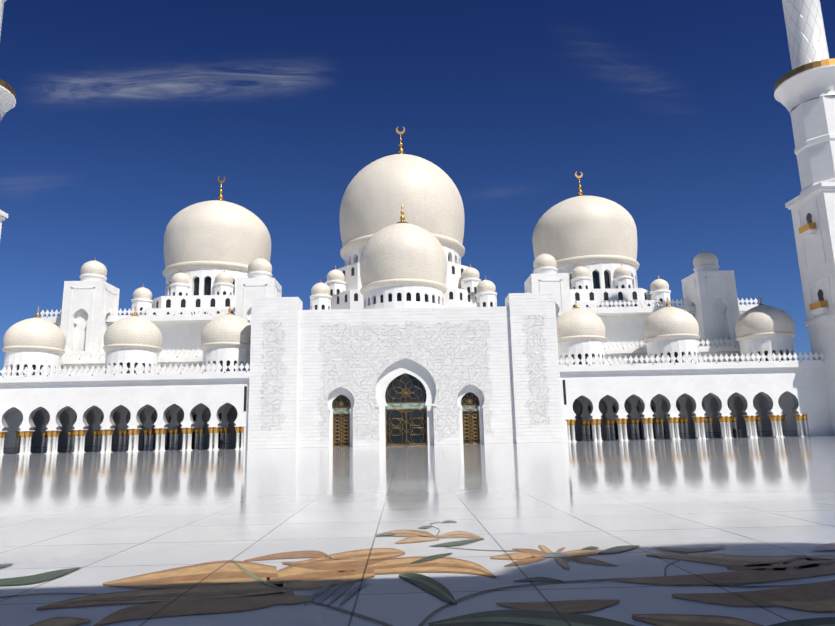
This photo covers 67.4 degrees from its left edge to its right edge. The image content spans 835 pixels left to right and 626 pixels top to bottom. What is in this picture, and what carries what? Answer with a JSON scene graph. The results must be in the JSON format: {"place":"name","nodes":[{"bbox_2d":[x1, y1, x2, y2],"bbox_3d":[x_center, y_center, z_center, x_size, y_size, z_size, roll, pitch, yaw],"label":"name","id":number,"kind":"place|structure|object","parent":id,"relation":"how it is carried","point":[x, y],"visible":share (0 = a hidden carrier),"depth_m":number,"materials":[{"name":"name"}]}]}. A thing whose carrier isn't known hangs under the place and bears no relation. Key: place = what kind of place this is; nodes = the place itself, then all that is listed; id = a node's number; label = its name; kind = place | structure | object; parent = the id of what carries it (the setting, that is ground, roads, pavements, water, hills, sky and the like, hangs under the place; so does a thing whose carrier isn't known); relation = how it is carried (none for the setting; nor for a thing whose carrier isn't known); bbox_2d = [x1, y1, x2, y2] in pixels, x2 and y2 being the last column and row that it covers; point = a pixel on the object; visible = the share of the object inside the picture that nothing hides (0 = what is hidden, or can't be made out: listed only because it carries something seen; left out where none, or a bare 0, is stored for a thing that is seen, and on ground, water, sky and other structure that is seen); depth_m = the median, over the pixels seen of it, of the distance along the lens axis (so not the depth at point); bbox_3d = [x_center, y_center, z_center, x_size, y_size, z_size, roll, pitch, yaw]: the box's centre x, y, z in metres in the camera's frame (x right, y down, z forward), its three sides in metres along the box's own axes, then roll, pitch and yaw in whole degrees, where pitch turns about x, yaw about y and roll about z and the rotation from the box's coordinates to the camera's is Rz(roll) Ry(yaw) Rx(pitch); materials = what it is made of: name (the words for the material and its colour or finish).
{"place":"outdoors","nodes":[
{"label":"outdoors","id":0,"kind":"place"},
{"bbox_2d":[0,436,834,625],"bbox_3d":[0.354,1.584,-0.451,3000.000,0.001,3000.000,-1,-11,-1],"label":"courtyard","id":1,"kind":"structure","parent":0,"point":[99,519],"depth_m":12.96,"materials":[{"name":"stone"}]},
{"bbox_2d":[0,0,15,236],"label":"minaret","id":2,"kind":"object","parent":1,"relation":"on","point":[7,97],"visible":1,"depth_m":113.83,"materials":[{"name":"stone"}]},
{"bbox_2d":[0,363,249,454],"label":"arcade","id":3,"kind":"object","parent":1,"relation":"on","point":[109,412],"visible":0.94,"depth_m":105.34,"materials":[{"name":"stone"}]},
{"bbox_2d":[2,126,795,375],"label":"domes","id":4,"kind":"structure","parent":1,"relation":"on","point":[402,218],"depth_m":129.94,"materials":[{"name":"stone"}]},
{"bbox_2d":[244,293,566,448],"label":"portal","id":5,"kind":"object","parent":1,"relation":"on","point":[308,367],"visible":0.96,"depth_m":106.94,"materials":[{"name":"stone"}]},
{"bbox_2d":[0,520,834,625],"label":"floor mosaic","id":6,"kind":"object","parent":1,"relation":"on","point":[220,586],"visible":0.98,"depth_m":7.01,"materials":[{"name":"stone"}]},
{"bbox_2d":[559,352,832,441],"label":"arcade","id":7,"kind":"object","parent":1,"relation":"on","point":[679,400],"visible":0.92,"depth_m":107.59,"materials":[{"name":"stone"}]},
{"bbox_2d":[774,0,834,435],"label":"minaret","id":8,"kind":"object","parent":1,"relation":"on","point":[804,91],"visible":1,"depth_m":111.70,"materials":[{"name":"stone"}]},
{"bbox_2d":[0,0,834,375],"label":"sky","id":9,"kind":"structure","parent":0,"point":[127,116],"materials":[{"name":"blue"}]}
]}

